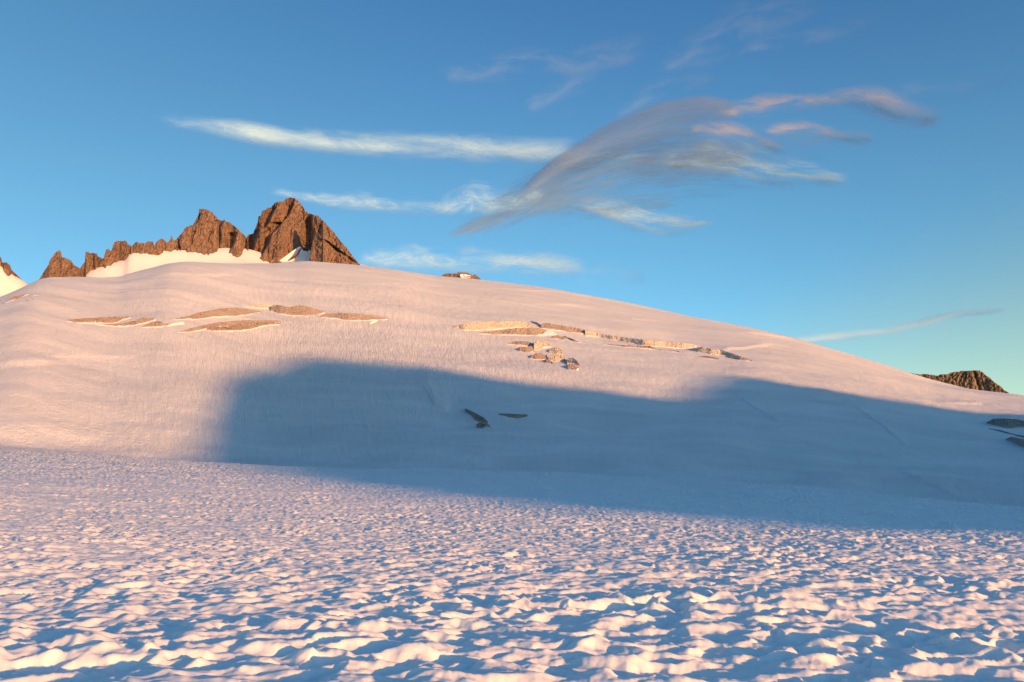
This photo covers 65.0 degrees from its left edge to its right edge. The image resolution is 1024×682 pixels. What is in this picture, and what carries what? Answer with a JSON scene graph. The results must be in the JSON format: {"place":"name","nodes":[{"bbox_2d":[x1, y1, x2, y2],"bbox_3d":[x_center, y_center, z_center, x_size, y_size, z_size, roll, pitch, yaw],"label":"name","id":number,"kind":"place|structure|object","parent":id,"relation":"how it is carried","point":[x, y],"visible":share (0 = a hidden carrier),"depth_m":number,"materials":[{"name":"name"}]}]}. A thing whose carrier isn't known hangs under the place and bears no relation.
{"place":"outdoors","nodes":[
{"label":"outdoors","id":0,"kind":"place"},
{"bbox_2d":[0,248,366,296],"bbox_3d":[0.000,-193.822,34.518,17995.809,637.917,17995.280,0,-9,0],"label":"mountain slope","id":1,"kind":"structure","parent":0,"point":[133,262],"depth_m":1735.69,"materials":[{"name":"white snow"}]},
{"bbox_2d":[0,257,21,279],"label":"rock rib","id":2,"kind":"object","parent":1,"relation":"on","point":[6,267],"visible":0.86,"depth_m":1628.97,"materials":[{"name":"brown stone"}]},
{"bbox_2d":[39,250,85,279],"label":"rock outcrop","id":3,"kind":"object","parent":1,"relation":"on","point":[59,265],"visible":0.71,"depth_m":1631.20,"materials":[{"name":"brown stone"}]},
{"bbox_2d":[80,251,105,274],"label":"rock outcrop","id":4,"kind":"object","parent":1,"relation":"on","point":[93,261],"visible":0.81,"depth_m":1714.10,"materials":[{"name":"brown stone"}]},
{"bbox_2d":[103,240,131,266],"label":"rock outcrop","id":5,"kind":"object","parent":1,"relation":"on","point":[120,250],"visible":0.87,"depth_m":1741.27,"materials":[{"name":"brown stone"}]},
{"bbox_2d":[130,241,161,254],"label":"rock outcrop","id":6,"kind":"object","parent":1,"relation":"on","point":[140,248],"visible":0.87,"depth_m":1753.67,"materials":[{"name":"brown stone"}]},
{"bbox_2d":[148,236,177,254],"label":"rock spire","id":7,"kind":"object","parent":1,"relation":"on","point":[162,245],"visible":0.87,"depth_m":1773.30,"materials":[{"name":"brown stone"}]},
{"bbox_2d":[175,209,247,257],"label":"rocky peak","id":8,"kind":"structure","parent":1,"relation":"on","point":[207,232],"depth_m":1817.52,"materials":[{"name":"brown stone"}]},
{"bbox_2d":[246,197,359,264],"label":"rocky peak","id":9,"kind":"structure","parent":1,"relation":"on","point":[289,229],"depth_m":1857.81,"materials":[{"name":"brown stone"}]},
{"bbox_2d":[312,197,447,209],"bbox_3d":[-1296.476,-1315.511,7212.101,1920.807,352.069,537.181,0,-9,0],"label":"cloud","id":10,"kind":"structure","parent":0,"point":[442,207],"depth_m":7351.03,"materials":[{"name":"white"}]},
{"bbox_2d":[233,127,546,155],"bbox_3d":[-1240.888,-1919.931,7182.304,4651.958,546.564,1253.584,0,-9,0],"label":"cloud","id":11,"kind":"structure","parent":0,"point":[266,134],"depth_m":7348.86,"materials":[{"name":"white"}]},
{"bbox_2d":[370,256,571,271],"bbox_3d":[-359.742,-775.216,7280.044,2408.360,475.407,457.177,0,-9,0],"label":"cloud","id":12,"kind":"structure","parent":0,"point":[543,262],"depth_m":7337.47,"materials":[{"name":"white"}]},
{"bbox_2d":[474,191,535,208],"bbox_3d":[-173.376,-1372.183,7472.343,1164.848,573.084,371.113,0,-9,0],"label":"cloud","id":13,"kind":"structure","parent":0,"point":[496,206],"depth_m":7453.39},
{"bbox_2d":[0,449,1023,681],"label":"ground","id":14,"kind":"structure","parent":0,"point":[117,569],"depth_m":14.69,"materials":[{"name":"white snow"}]},
{"bbox_2d":[0,261,1023,506],"bbox_3d":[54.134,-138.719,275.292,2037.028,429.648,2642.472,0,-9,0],"label":"hill","id":15,"kind":"structure","parent":0,"point":[410,379],"depth_m":552.80,"materials":[{"name":"white snow"}]},
{"bbox_2d":[5,293,28,302],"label":"crevasse","id":16,"kind":"structure","parent":15,"relation":"on","point":[14,298],"depth_m":649.75},
{"bbox_2d":[67,317,130,323],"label":"crevasse","id":17,"kind":"structure","parent":15,"relation":"on","point":[104,320],"depth_m":616.67},
{"bbox_2d":[96,317,156,326],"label":"crevasse","id":18,"kind":"structure","parent":15,"relation":"on","point":[142,320],"depth_m":627.21},
{"bbox_2d":[141,321,183,327],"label":"crevasse","id":19,"kind":"structure","parent":15,"relation":"on","point":[155,324],"depth_m":630.76},
{"bbox_2d":[174,307,260,319],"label":"crevasse","id":20,"kind":"structure","parent":15,"relation":"on","point":[227,312],"depth_m":723.89},
{"bbox_2d":[179,320,279,332],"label":"crevasse","id":21,"kind":"structure","parent":15,"relation":"on","point":[217,324],"depth_m":690.78},
{"bbox_2d":[207,322,279,331],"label":"crevasse","id":22,"kind":"structure","parent":15,"relation":"on","point":[245,326],"depth_m":705.63},
{"bbox_2d":[243,304,271,308],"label":"crevasse","id":23,"kind":"structure","parent":15,"relation":"on","point":[265,306],"depth_m":828.59},
{"bbox_2d":[271,305,324,315],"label":"crevasse","id":24,"kind":"structure","parent":15,"relation":"on","point":[299,310],"depth_m":828.94},
{"bbox_2d":[321,313,387,323],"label":"crevasse","id":25,"kind":"structure","parent":15,"relation":"on","point":[352,317],"depth_m":834.35},
{"bbox_2d":[442,272,480,279],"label":"rock outcrop","id":26,"kind":"object","parent":15,"relation":"on","point":[463,275],"visible":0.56,"depth_m":1620.81,"materials":[{"name":"brown stone"}]},
{"bbox_2d":[465,408,487,422],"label":"crevasse","id":27,"kind":"structure","parent":15,"relation":"on","point":[477,417],"depth_m":493.61},
{"bbox_2d":[476,422,489,427],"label":"crevasse","id":28,"kind":"structure","parent":15,"relation":"on","point":[481,425],"depth_m":470.54},
{"bbox_2d":[454,321,533,330],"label":"crevasse","id":29,"kind":"structure","parent":15,"relation":"on","point":[479,326],"depth_m":875.24},
{"bbox_2d":[499,413,527,418],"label":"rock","id":30,"kind":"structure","parent":15,"relation":"on","point":[517,416],"depth_m":501.65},
{"bbox_2d":[479,327,556,335],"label":"crevasse","id":31,"kind":"structure","parent":15,"relation":"on","point":[524,331],"depth_m":860.61},
{"bbox_2d":[507,341,533,345],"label":"ice block","id":32,"kind":"structure","parent":15,"relation":"on","point":[522,343],"depth_m":811.67,"materials":[{"name":"white ice"}]},
{"bbox_2d":[519,346,533,352],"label":"ice block","id":33,"kind":"structure","parent":15,"relation":"on","point":[526,349],"depth_m":779.10,"materials":[{"name":"white ice"}]},
{"bbox_2d":[530,353,546,359],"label":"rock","id":34,"kind":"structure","parent":15,"relation":"on","point":[538,356],"depth_m":747.08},
{"bbox_2d":[534,341,551,349],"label":"ice block","id":35,"kind":"structure","parent":15,"relation":"on","point":[539,345],"depth_m":807.82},
{"bbox_2d":[541,359,552,363],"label":"ice block","id":36,"kind":"structure","parent":15,"relation":"on","point":[546,361],"depth_m":724.74,"materials":[{"name":"white ice"}]},
{"bbox_2d":[548,355,563,361],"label":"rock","id":37,"kind":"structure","parent":15,"relation":"on","point":[556,358],"depth_m":747.47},
{"bbox_2d":[549,347,562,354],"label":"ice block","id":38,"kind":"structure","parent":15,"relation":"on","point":[556,350],"depth_m":785.51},
{"bbox_2d":[548,335,563,339],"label":"crevasse","id":39,"kind":"structure","parent":15,"relation":"on","point":[557,337],"depth_m":857.48},
{"bbox_2d":[541,323,584,334],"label":"crevasse","id":40,"kind":"structure","parent":15,"relation":"on","point":[554,327],"depth_m":908.86},
{"bbox_2d":[564,358,579,365],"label":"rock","id":41,"kind":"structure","parent":15,"relation":"on","point":[571,360],"depth_m":732.39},
{"bbox_2d":[568,363,579,369],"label":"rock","id":42,"kind":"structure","parent":15,"relation":"on","point":[573,366],"depth_m":698.89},
{"bbox_2d":[564,336,585,343],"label":"crevasse","id":43,"kind":"structure","parent":15,"relation":"on","point":[565,337],"depth_m":857.83},
{"bbox_2d":[603,344,678,351],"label":"crevasse","id":44,"kind":"structure","parent":15,"relation":"on","point":[639,347],"depth_m":845.49},
{"bbox_2d":[585,330,699,348],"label":"crevasse","id":45,"kind":"structure","parent":15,"relation":"on","point":[642,342],"depth_m":871.59},
{"bbox_2d":[700,356,718,359],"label":"crevasse","id":46,"kind":"structure","parent":15,"relation":"on","point":[708,357],"depth_m":798.80},
{"bbox_2d":[688,347,751,360],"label":"crevasse","id":47,"kind":"structure","parent":15,"relation":"on","point":[714,352],"depth_m":827.02},
{"bbox_2d":[912,370,1007,392],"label":"rock outcrop","id":48,"kind":"object","parent":15,"relation":"on","point":[976,379],"visible":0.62,"depth_m":1103.58,"materials":[{"name":"brown stone"}]},
{"bbox_2d":[986,418,1023,427],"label":"crevasse","id":49,"kind":"structure","parent":15,"relation":"on","point":[1008,423],"depth_m":544.51},
{"bbox_2d":[989,428,1023,437],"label":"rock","id":50,"kind":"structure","parent":15,"relation":"on","point":[1007,432],"depth_m":516.61,"materials":[{"name":"grey stone"}]},
{"bbox_2d":[1006,437,1023,446],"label":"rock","id":51,"kind":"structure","parent":15,"relation":"on","point":[1018,441],"depth_m":469.99,"materials":[{"name":"grey stone"}]},
{"bbox_2d":[0,0,1023,394],"label":"sky","id":52,"kind":"structure","parent":0,"point":[118,118],"materials":[{"name":"blue"}]},
{"bbox_2d":[551,111,658,166],"bbox_3d":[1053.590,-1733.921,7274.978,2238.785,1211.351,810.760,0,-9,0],"label":"cloud","id":53,"kind":"structure","parent":0,"point":[564,157],"depth_m":7286.96,"materials":[{"name":"grey"}]},
{"bbox_2d":[565,155,690,167],"bbox_3d":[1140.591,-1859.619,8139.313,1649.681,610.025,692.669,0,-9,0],"label":"cloud","id":54,"kind":"structure","parent":0,"point":[624,158],"depth_m":8082.61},
{"bbox_2d":[598,208,704,225],"bbox_3d":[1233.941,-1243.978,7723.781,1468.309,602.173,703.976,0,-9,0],"label":"cloud","id":55,"kind":"structure","parent":0,"point":[612,213],"depth_m":7667.94,"materials":[{"name":"white"}]},
{"bbox_2d":[722,127,771,146],"bbox_3d":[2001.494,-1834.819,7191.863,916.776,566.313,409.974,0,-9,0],"label":"cloud","id":56,"kind":"structure","parent":0,"point":[728,129],"depth_m":7280.29,"materials":[{"name":"grey"}]},
{"bbox_2d":[673,152,837,181],"bbox_3d":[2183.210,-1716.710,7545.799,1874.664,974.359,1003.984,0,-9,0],"label":"cloud","id":57,"kind":"structure","parent":0,"point":[705,162],"depth_m":7565.23,"materials":[{"name":"grey"}]},
{"bbox_2d":[778,126,829,134],"bbox_3d":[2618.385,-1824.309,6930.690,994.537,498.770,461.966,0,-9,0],"label":"cloud","id":58,"kind":"structure","parent":0,"point":[791,127],"depth_m":7087.08,"materials":[{"name":"grey"}]},
{"bbox_2d":[728,94,929,117],"bbox_3d":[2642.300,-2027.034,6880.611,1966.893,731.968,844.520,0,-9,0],"label":"cloud","id":59,"kind":"structure","parent":0,"point":[766,102],"depth_m":7094.35,"materials":[{"name":"grey"}]}
]}

